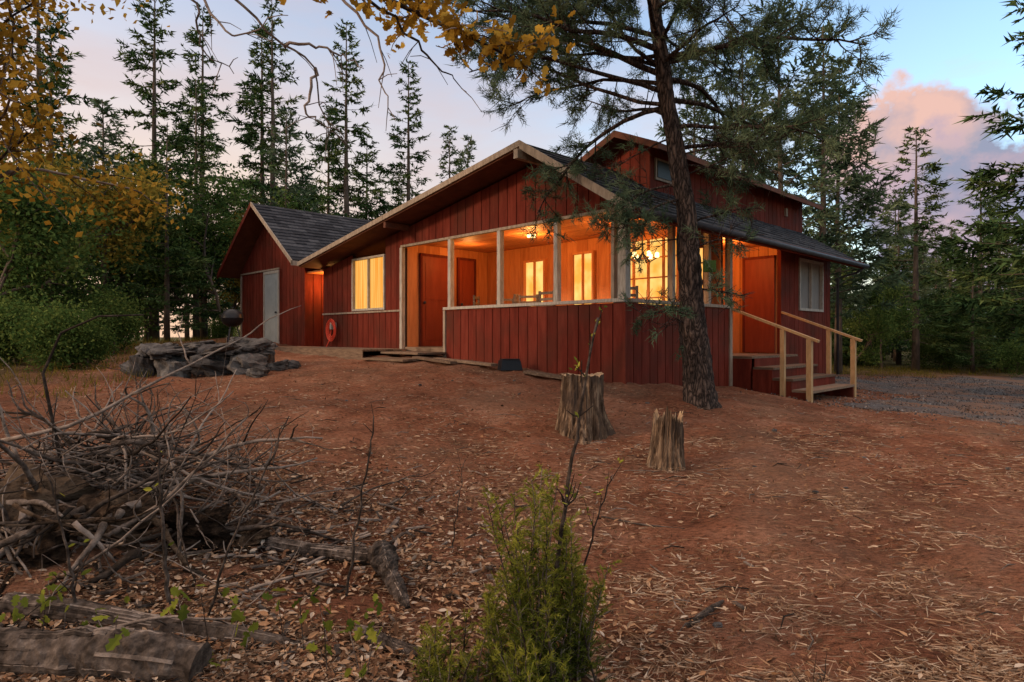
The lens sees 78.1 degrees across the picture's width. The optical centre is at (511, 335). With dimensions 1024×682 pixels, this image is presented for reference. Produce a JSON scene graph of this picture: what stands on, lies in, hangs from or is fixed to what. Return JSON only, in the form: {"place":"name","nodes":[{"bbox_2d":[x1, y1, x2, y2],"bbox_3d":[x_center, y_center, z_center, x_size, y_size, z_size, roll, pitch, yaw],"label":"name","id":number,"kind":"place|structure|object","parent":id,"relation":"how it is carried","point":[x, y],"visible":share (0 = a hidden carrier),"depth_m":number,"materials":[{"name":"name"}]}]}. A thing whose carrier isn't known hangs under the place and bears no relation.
{"place":"outdoors","nodes":[
{"label":"outdoors","id":0,"kind":"place"},
{"bbox_2d":[0,334,1022,398],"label":"grass","id":1,"kind":"structure","parent":0,"point":[844,369],"depth_m":14.58,"materials":[{"name":"green plant"}]},
{"bbox_2d":[0,337,1023,681],"bbox_3d":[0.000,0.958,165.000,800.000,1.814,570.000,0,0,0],"label":"ground","id":2,"kind":"structure","parent":0,"point":[706,529],"depth_m":5.47,"materials":[{"name":"brown soil"}]},
{"bbox_2d":[0,253,66,354],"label":"green shrub","id":3,"kind":"object","parent":2,"relation":"on","point":[9,285],"visible":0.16,"depth_m":15.10,"materials":[{"name":"green plant"}]},
{"bbox_2d":[0,273,78,366],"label":"green shrub","id":4,"kind":"object","parent":2,"relation":"on","point":[7,310],"visible":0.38,"depth_m":13.15,"materials":[{"name":"green plant"}]},
{"bbox_2d":[0,0,100,280],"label":"conifer tree","id":5,"kind":"object","parent":2,"relation":"on","point":[69,98],"visible":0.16,"depth_m":26.02,"materials":[{"name":"green plant"}]},
{"bbox_2d":[0,281,115,372],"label":"green shrub","id":6,"kind":"object","parent":2,"relation":"on","point":[42,334],"visible":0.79,"depth_m":12.42,"materials":[{"name":"green plant"}]},
{"bbox_2d":[0,23,126,312],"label":"conifer tree","id":7,"kind":"object","parent":2,"relation":"on","point":[61,85],"visible":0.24,"depth_m":23.72,"materials":[{"name":"green plant"}]},
{"bbox_2d":[45,473,91,602],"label":"bare sapling","id":8,"kind":"object","parent":2,"relation":"on","point":[72,588],"visible":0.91,"depth_m":3.19,"materials":[{"name":"brown plant"}]},
{"bbox_2d":[0,138,143,316],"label":"broadleaf tree","id":9,"kind":"object","parent":2,"relation":"on","point":[33,242],"visible":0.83,"depth_m":14.49,"materials":[{"name":"green plant"}]},
{"bbox_2d":[49,299,122,369],"bbox_3d":[-8.526,0.062,12.632,1.344,1.605,1.454,0,0,-23],"label":"green shrub","id":10,"kind":"object","parent":2,"relation":"on","point":[101,343],"visible":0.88,"depth_m":12.64,"materials":[{"name":"green plant"}]},
{"bbox_2d":[0,129,186,308],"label":"broadleaf tree","id":11,"kind":"object","parent":2,"relation":"on","point":[109,191],"visible":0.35,"depth_m":18.40,"materials":[{"name":"green plant"}]},
{"bbox_2d":[36,96,156,320],"bbox_3d":[-14.300,-4.005,21.946,4.240,8.657,4.183,0,0,-31],"label":"conifer tree","id":12,"kind":"object","parent":2,"relation":"on","point":[102,135],"visible":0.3,"depth_m":21.70,"materials":[{"name":"green plant"}]},
{"bbox_2d":[0,625,212,681],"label":"fallen log","id":13,"kind":"object","parent":2,"relation":"on","point":[136,654],"visible":0.93,"depth_m":2.74,"materials":[{"name":"grey wood"}]},
{"bbox_2d":[72,279,151,353],"bbox_3d":[-9.838,-0.354,15.540,1.792,2.140,1.939,0,0,-27],"label":"green shrub","id":14,"kind":"object","parent":2,"relation":"on","point":[126,325],"visible":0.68,"depth_m":15.59,"materials":[{"name":"green plant"}]},
{"bbox_2d":[74,277,162,348],"bbox_3d":[-10.867,-0.349,16.929,2.185,2.578,2.383,0,0,10],"label":"green shrub","id":15,"kind":"object","parent":2,"relation":"on","point":[142,307],"visible":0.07,"depth_m":17.16,"materials":[{"name":"green plant"}]},
{"bbox_2d":[47,143,226,341],"bbox_3d":[-14.468,-3.293,23.324,7.300,7.328,5.016,0,0,19],"label":"broadleaf tree","id":16,"kind":"object","parent":2,"relation":"on","point":[120,261],"visible":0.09,"depth_m":22.95,"materials":[{"name":"green plant"}]},
{"bbox_2d":[0,592,299,647],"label":"fallen log","id":17,"kind":"object","parent":2,"relation":"on","point":[78,611],"visible":0.67,"depth_m":3.15,"materials":[{"name":"wood"}]},
{"bbox_2d":[84,0,219,341],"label":"conifer tree","id":18,"kind":"object","parent":2,"relation":"on","point":[154,113],"visible":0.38,"depth_m":27.85,"materials":[{"name":"green plant"}]},
{"bbox_2d":[133,433,173,604],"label":"bare sapling","id":19,"kind":"object","parent":2,"relation":"on","point":[166,573],"visible":0.95,"depth_m":3.39,"materials":[{"name":"brown plant"}]},
{"bbox_2d":[102,120,220,341],"bbox_3d":[-11.084,-3.350,20.405,3.501,7.187,3.137,0,0,9],"label":"conifer tree","id":20,"kind":"object","parent":2,"relation":"on","point":[166,303],"visible":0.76,"depth_m":20.38,"materials":[{"name":"green plant"}]},
{"bbox_2d":[93,155,264,320],"bbox_3d":[-11.646,-2.991,22.246,5.663,6.440,5.356,0,0,3],"label":"broadleaf tree","id":21,"kind":"object","parent":2,"relation":"on","point":[206,244],"visible":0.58,"depth_m":21.98,"materials":[{"name":"green plant"}]},
{"bbox_2d":[148,77,239,339],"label":"conifer tree","id":22,"kind":"object","parent":2,"relation":"on","point":[198,142],"visible":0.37,"depth_m":23.89,"materials":[{"name":"green plant"}]},
{"bbox_2d":[0,574,388,681],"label":"leafy weeds","id":23,"kind":"object","parent":2,"relation":"on","point":[182,612],"visible":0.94,"depth_m":2.96,"materials":[{"name":"green plant"}]},
{"bbox_2d":[154,3,248,338],"bbox_3d":[-13.182,-6.860,26.947,4.082,14.421,3.914,0,0,30],"label":"conifer tree","id":24,"kind":"object","parent":2,"relation":"on","point":[193,38],"visible":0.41,"depth_m":26.77,"materials":[{"name":"green plant"}]},
{"bbox_2d":[119,336,301,377],"bbox_3d":[-5.784,0.468,12.121,3.193,0.920,2.240,0,0,35],"label":"stone fire pit","id":25,"kind":"object","parent":2,"relation":"on","point":[252,357],"visible":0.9,"depth_m":11.58,"materials":[{"name":"grey stone"}]},
{"bbox_2d":[205,311,237,338],"bbox_3d":[-9.825,-0.207,21.496,1.093,1.289,1.192,0,0,-15],"label":"green shrub","id":26,"kind":"object","parent":2,"relation":"on","point":[220,329],"visible":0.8,"depth_m":21.26,"materials":[{"name":"green plant"}]},
{"bbox_2d":[0,305,446,626],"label":"brush pile","id":27,"kind":"object","parent":2,"relation":"on","point":[110,517],"visible":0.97,"depth_m":3.97,"materials":[{"name":"brown wood"}]},
{"bbox_2d":[199,199,255,336],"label":"broadleaf tree","id":28,"kind":"object","parent":2,"relation":"on","point":[235,298],"visible":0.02,"depth_m":26.71,"materials":[{"name":"green plant"}]},
{"bbox_2d":[221,307,243,342],"bbox_3d":[-7.350,-0.187,16.593,0.560,1.143,0.573,0,0,0],"label":"kettle grill","id":29,"kind":"object","parent":2,"relation":"on","point":[230,317],"visible":0.83,"depth_m":16.42,"materials":[{"name":"black metal"}]},
{"bbox_2d":[207,412,306,617],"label":"bare sapling","id":30,"kind":"object","parent":2,"relation":"on","point":[225,558],"visible":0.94,"depth_m":3.30,"materials":[{"name":"brown plant"}]},
{"bbox_2d":[224,19,292,204],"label":"conifer tree","id":31,"kind":"object","parent":2,"relation":"on","point":[249,143],"visible":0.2,"depth_m":30.66,"materials":[{"name":"green plant"}]},
{"bbox_2d":[226,0,322,236],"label":"conifer tree","id":32,"kind":"object","parent":2,"relation":"on","point":[256,90],"visible":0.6,"depth_m":28.91,"materials":[{"name":"green plant"}]},
{"bbox_2d":[235,106,321,292],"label":"conifer tree","id":33,"kind":"object","parent":2,"relation":"on","point":[294,188],"visible":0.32,"depth_m":25.95,"materials":[{"name":"green plant"}]},
{"bbox_2d":[237,179,319,280],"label":"broadleaf tree","id":34,"kind":"object","parent":2,"relation":"on","point":[296,204],"visible":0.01,"depth_m":25.24,"materials":[{"name":"green plant"}]},
{"bbox_2d":[0,0,575,257],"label":"autumn oak tree","id":35,"kind":"object","parent":2,"relation":"on","point":[453,29],"visible":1,"depth_m":5.83,"materials":[{"name":"yellow plant"}]},
{"bbox_2d":[235,170,358,282],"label":"broadleaf tree","id":36,"kind":"object","parent":2,"relation":"on","point":[321,202],"visible":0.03,"depth_m":29.88,"materials":[{"name":"green plant"}]},
{"bbox_2d":[257,536,369,565],"bbox_3d":[-1.266,1.386,4.109,0.982,0.179,0.116,0,0,7],"label":"fallen log","id":37,"kind":"object","parent":2,"relation":"on","point":[339,552],"visible":0.71,"depth_m":4.07,"materials":[{"name":"grey wood"}]},
{"bbox_2d":[300,111,355,214],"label":"conifer tree","id":38,"kind":"object","parent":2,"relation":"on","point":[340,176],"visible":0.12,"depth_m":33.95,"materials":[{"name":"green plant"}]},
{"bbox_2d":[306,19,391,218],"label":"conifer tree","id":39,"kind":"object","parent":2,"relation":"on","point":[345,189],"visible":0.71,"depth_m":31.82,"materials":[{"name":"green plant"}]},
{"bbox_2d":[344,404,382,596],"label":"bare sapling","id":40,"kind":"object","parent":2,"relation":"on","point":[353,546],"visible":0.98,"depth_m":3.60,"materials":[{"name":"brown plant"}]},
{"bbox_2d":[337,133,394,220],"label":"conifer tree","id":41,"kind":"object","parent":2,"relation":"on","point":[365,214],"visible":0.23,"depth_m":32.96,"materials":[{"name":"green plant"}]},
{"bbox_2d":[367,540,410,609],"bbox_3d":[-0.690,1.400,3.746,0.187,0.268,0.546,0,0,-34],"label":"driftwood","id":42,"kind":"object","parent":2,"relation":"on","point":[383,557],"visible":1,"depth_m":3.76,"materials":[{"name":"grey wood"}]},
{"bbox_2d":[354,624,436,662],"bbox_3d":[-0.580,1.542,3.143,0.499,0.117,0.085,0,0,25],"label":"driftwood","id":43,"kind":"object","parent":2,"relation":"on","point":[391,642],"visible":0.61,"depth_m":3.13,"materials":[{"name":"grey wood"}]},
{"bbox_2d":[386,169,406,211],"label":"conifer tree","id":44,"kind":"object","parent":2,"relation":"on","point":[401,194],"visible":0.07,"depth_m":37.73,"materials":[{"name":"green plant"}]},
{"bbox_2d":[375,59,431,215],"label":"conifer tree","id":45,"kind":"object","parent":2,"relation":"on","point":[407,175],"visible":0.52,"depth_m":33.81,"materials":[{"name":"green plant"}]},
{"bbox_2d":[435,125,464,182],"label":"conifer tree","id":46,"kind":"object","parent":2,"relation":"on","point":[448,146],"visible":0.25,"depth_m":35.89,"materials":[{"name":"green plant"}]},
{"bbox_2d":[451,452,468,545],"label":"bare sapling","id":47,"kind":"object","parent":2,"relation":"on","point":[457,515],"visible":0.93,"depth_m":4.30,"materials":[{"name":"brown plant"}]},
{"bbox_2d":[409,608,511,681],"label":"evergreen seedling","id":48,"kind":"object","parent":2,"relation":"on","point":[436,670],"visible":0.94,"depth_m":2.81,"materials":[{"name":"green plant"}]},
{"bbox_2d":[453,134,476,173],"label":"conifer tree","id":49,"kind":"object","parent":2,"relation":"on","point":[468,151],"visible":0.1,"depth_m":37.84,"materials":[{"name":"green plant"}]},
{"bbox_2d":[412,356,561,378],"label":"loose planks","id":50,"kind":"object","parent":2,"relation":"on","point":[454,361],"visible":0.69,"depth_m":11.73,"materials":[{"name":"brown wood"}]},
{"bbox_2d":[497,358,522,370],"bbox_3d":[-0.041,0.507,11.235,0.400,0.200,0.270,0,0,-17],"label":"utility box","id":51,"kind":"object","parent":2,"relation":"on","point":[509,364],"visible":1,"depth_m":11.13,"materials":[{"name":"black metal"}]},
{"bbox_2d":[0,358,1023,681],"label":"pine straw","id":52,"kind":"object","parent":2,"relation":"on","point":[964,660],"visible":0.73,"depth_m":3.79,"materials":[{"name":"brown plant"}]},
{"bbox_2d":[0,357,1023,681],"bbox_3d":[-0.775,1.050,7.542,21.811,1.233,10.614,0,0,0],"label":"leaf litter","id":53,"kind":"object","parent":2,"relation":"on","point":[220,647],"visible":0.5,"depth_m":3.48,"materials":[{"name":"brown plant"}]},
{"bbox_2d":[0,360,1023,681],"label":"dirt clods","id":54,"kind":"object","parent":2,"relation":"on","point":[660,514],"visible":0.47,"depth_m":4.84,"materials":[{"name":"brown soil"}]},
{"bbox_2d":[0,396,1023,681],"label":"bark debris","id":55,"kind":"object","parent":2,"relation":"on","point":[282,562],"visible":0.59,"depth_m":3.99,"materials":[{"name":"brown wood"}]},
{"bbox_2d":[29,174,1023,377],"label":"distant forest","id":56,"kind":"object","parent":2,"relation":"on","point":[1011,356],"visible":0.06,"depth_m":31.68,"materials":[{"name":"green plant"}]},
{"bbox_2d":[474,464,610,681],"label":"evergreen seedling","id":57,"kind":"object","parent":2,"relation":"on","point":[524,608],"visible":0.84,"depth_m":2.82,"materials":[{"name":"green plant"}]},
{"bbox_2d":[74,380,1010,627],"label":"scattered stones","id":58,"kind":"object","parent":2,"relation":"on","point":[719,625],"visible":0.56,"depth_m":6.21,"materials":[{"name":"grey stone"}]},
{"bbox_2d":[217,131,869,402],"bbox_3d":[-0.150,-1.058,18.014,10.950,5.915,17.498,0,0,-44],"label":"wooden cabin","id":59,"kind":"object","parent":2,"relation":"on","point":[414,275],"visible":0.75,"depth_m":13.75,"materials":[{"name":"red wood"}]},
{"bbox_2d":[326,319,335,346],"bbox_3d":[-4.746,0.007,16.483,0.598,0.911,0.236,0,0,27],"label":"garden hose","id":60,"kind":"object","parent":59,"relation":"hanging from","point":[332,325],"visible":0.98,"depth_m":16.44,"materials":[{"name":"red rubber"}]},
{"bbox_2d":[473,295,479,305],"bbox_3d":[-0.568,-0.310,13.699,0.460,1.120,0.460,0,0,11],"label":"porch chair","id":61,"kind":"object","parent":59,"relation":"on","point":[478,299],"visible":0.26,"depth_m":13.69,"materials":[{"name":"brown wood"}]},
{"bbox_2d":[504,294,526,307],"bbox_3d":[-0.013,-0.325,13.554,0.840,1.150,0.840,0,0,0],"label":"porch table","id":62,"kind":"object","parent":59,"relation":"on","point":[515,299],"visible":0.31,"depth_m":13.59,"materials":[{"name":"brown wood"}]},
{"bbox_2d":[263,253,774,352],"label":"doors","id":63,"kind":"structure","parent":59,"relation":"in","point":[758,273],"depth_m":14.77,"materials":[{"name":"red paint"}]},
{"bbox_2d":[519,294,537,306],"bbox_3d":[0.261,-0.310,13.117,0.460,1.120,0.460,0,0,24],"label":"porch chair","id":64,"kind":"object","parent":59,"relation":"on","point":[530,296],"visible":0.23,"depth_m":13.28,"materials":[{"name":"brown wood"}]},
{"bbox_2d":[538,291,555,305],"bbox_3d":[0.830,-0.310,12.279,0.460,1.120,0.460,0,0,-40],"label":"porch chair","id":65,"kind":"object","parent":59,"relation":"on","point":[540,293],"visible":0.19,"depth_m":12.17,"materials":[{"name":"brown wood"}]},
{"bbox_2d":[352,233,823,311],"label":"windows","id":66,"kind":"structure","parent":59,"relation":"in","point":[368,273],"depth_m":14.86,"materials":[{"name":"yellow glass"}]},
{"bbox_2d":[613,286,637,302],"bbox_3d":[1.941,-0.310,11.140,0.460,1.120,0.460,0,0,-8],"label":"porch chair","id":67,"kind":"object","parent":59,"relation":"on","point":[635,295],"visible":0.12,"depth_m":10.94,"materials":[{"name":"brown wood"}]},
{"bbox_2d":[492,609,595,681],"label":"evergreen seedling","id":68,"kind":"object","parent":2,"relation":"on","point":[514,675],"visible":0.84,"depth_m":2.66,"materials":[{"name":"green plant"}]},
{"bbox_2d":[547,305,607,675],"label":"bare sapling","id":69,"kind":"object","parent":2,"relation":"on","point":[566,502],"visible":0.81,"depth_m":2.89,"materials":[{"name":"brown plant"}]},
{"bbox_2d":[554,372,615,444],"bbox_3d":[0.886,0.831,7.533,0.812,0.795,0.827,0,0,0],"label":"tree stump","id":70,"kind":"object","parent":2,"relation":"on","point":[595,424],"visible":0.9,"depth_m":7.33,"materials":[{"name":"brown wood"}]},
{"bbox_2d":[547,530,623,681],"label":"evergreen seedling","id":71,"kind":"object","parent":2,"relation":"on","point":[579,649],"visible":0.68,"depth_m":2.84,"materials":[{"name":"green plant"}]},
{"bbox_2d":[562,457,624,641],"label":"bare sapling","id":72,"kind":"object","parent":2,"relation":"on","point":[587,508],"visible":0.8,"depth_m":2.95,"materials":[{"name":"brown plant"}]},
{"bbox_2d":[601,516,684,528],"bbox_3d":[0.989,1.431,4.819,0.634,0.043,0.075,0,0,19],"label":"driftwood","id":73,"kind":"object","parent":2,"relation":"on","point":[642,524],"visible":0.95,"depth_m":4.79,"materials":[{"name":"brown wood"}]},
{"bbox_2d":[646,406,685,470],"bbox_3d":[1.514,1.025,6.312,0.437,0.688,0.466,0,0,0],"label":"tree stump","id":74,"kind":"object","parent":2,"relation":"on","point":[666,450],"visible":0.94,"depth_m":6.17,"materials":[{"name":"brown wood"}]},
{"bbox_2d":[436,0,900,408],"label":"tall pine tree","id":75,"kind":"object","parent":2,"relation":"on","point":[699,390],"visible":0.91,"depth_m":8.97,"materials":[{"name":"green plant"}]},
{"bbox_2d":[655,62,735,163],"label":"pine tree","id":76,"kind":"object","parent":2,"relation":"on","point":[683,115],"visible":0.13,"depth_m":23.95,"materials":[{"name":"green plant"}]},
{"bbox_2d":[686,599,723,627],"bbox_3d":[1.075,1.530,3.495,0.039,0.043,0.424,0,0,44],"label":"driftwood","id":77,"kind":"object","parent":2,"relation":"on","point":[709,609],"visible":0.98,"depth_m":3.48,"materials":[{"name":"grey wood"}]},
{"bbox_2d":[693,31,800,186],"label":"pine tree","id":78,"kind":"object","parent":2,"relation":"on","point":[752,60],"visible":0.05,"depth_m":26.74,"materials":[{"name":"green plant"}]},
{"bbox_2d":[718,0,862,275],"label":"pine tree","id":79,"kind":"object","parent":2,"relation":"on","point":[817,80],"visible":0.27,"depth_m":20.54,"materials":[{"name":"green plant"}]},
{"bbox_2d":[786,652,826,681],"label":"bare sapling","id":80,"kind":"object","parent":2,"relation":"on","point":[820,679],"visible":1,"depth_m":2.70,"materials":[{"name":"plant"}]},
{"bbox_2d":[755,15,914,320],"bbox_3d":[10.721,-4.835,21.814,5.811,12.506,4.657,0,0,13],"label":"pine tree","id":81,"kind":"object","parent":2,"relation":"on","point":[866,237],"visible":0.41,"depth_m":21.59,"materials":[{"name":"green plant"}]},
{"bbox_2d":[808,202,865,359],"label":"conifer tree","id":82,"kind":"object","parent":2,"relation":"on","point":[832,324],"visible":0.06,"depth_m":30.07,"materials":[{"name":"green plant"}]},
{"bbox_2d":[773,49,919,373],"bbox_3d":[12.234,-4.734,23.791,4.952,12.420,5.166,0,0,-21],"label":"pine tree","id":83,"kind":"object","parent":2,"relation":"on","point":[872,208],"visible":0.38,"depth_m":23.46,"materials":[{"name":"green plant"}]},
{"bbox_2d":[831,211,876,345],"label":"conifer tree","id":84,"kind":"object","parent":2,"relation":"on","point":[848,277],"visible":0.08,"depth_m":35.38,"materials":[{"name":"green plant"}]},
{"bbox_2d":[831,274,926,367],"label":"broadleaf tree","id":85,"kind":"object","parent":2,"relation":"on","point":[882,324],"visible":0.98,"depth_m":24.20,"materials":[{"name":"green plant"}]},
{"bbox_2d":[842,280,920,366],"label":"broadleaf tree","id":86,"kind":"object","parent":2,"relation":"on","point":[880,345],"visible":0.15,"depth_m":29.37,"materials":[{"name":"green plant"}]},
{"bbox_2d":[862,202,936,364],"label":"conifer tree","id":87,"kind":"object","parent":2,"relation":"on","point":[900,348],"visible":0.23,"depth_m":32.55,"materials":[{"name":"green plant"}]},
{"bbox_2d":[868,189,935,360],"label":"conifer tree","id":88,"kind":"object","parent":2,"relation":"on","point":[911,268],"visible":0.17,"depth_m":36.86,"materials":[{"name":"green plant"}]},
{"bbox_2d":[854,125,986,370],"bbox_3d":[17.703,-3.870,27.840,4.964,10.960,4.738,0,0,12],"label":"conifer tree","id":89,"kind":"object","parent":2,"relation":"on","point":[916,340],"visible":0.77,"depth_m":27.84,"materials":[{"name":"green plant"}]},
{"bbox_2d":[931,289,1005,370],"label":"broadleaf tree","id":90,"kind":"object","parent":2,"relation":"on","point":[966,339],"visible":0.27,"depth_m":29.16,"materials":[{"name":"green plant"}]},
{"bbox_2d":[936,251,1004,372],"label":"conifer tree","id":91,"kind":"object","parent":2,"relation":"on","point":[974,341],"visible":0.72,"depth_m":26.96,"materials":[{"name":"green plant"}]},
{"bbox_2d":[926,0,1023,347],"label":"conifer tree","id":92,"kind":"object","parent":2,"relation":"on","point":[1014,232],"visible":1,"depth_m":17.06,"materials":[{"name":"green plant"}]},
{"bbox_2d":[928,175,1023,367],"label":"conifer tree","id":93,"kind":"object","parent":2,"relation":"on","point":[981,204],"visible":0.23,"depth_m":30.98,"materials":[{"name":"green plant"}]},
{"bbox_2d":[956,182,1023,318],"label":"conifer tree","id":94,"kind":"object","parent":2,"relation":"on","point":[1014,214],"visible":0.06,"depth_m":34.86,"materials":[{"name":"green plant"}]},
{"bbox_2d":[0,0,1023,336],"label":"sky","id":95,"kind":"structure","parent":0,"point":[943,53],"materials":[{"name":"blue"}]},
{"bbox_2d":[740,374,1023,434],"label":"gravel driveway","id":96,"kind":"structure","parent":0,"point":[916,391],"depth_m":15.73,"materials":[{"name":"grey gravel"}]}
]}

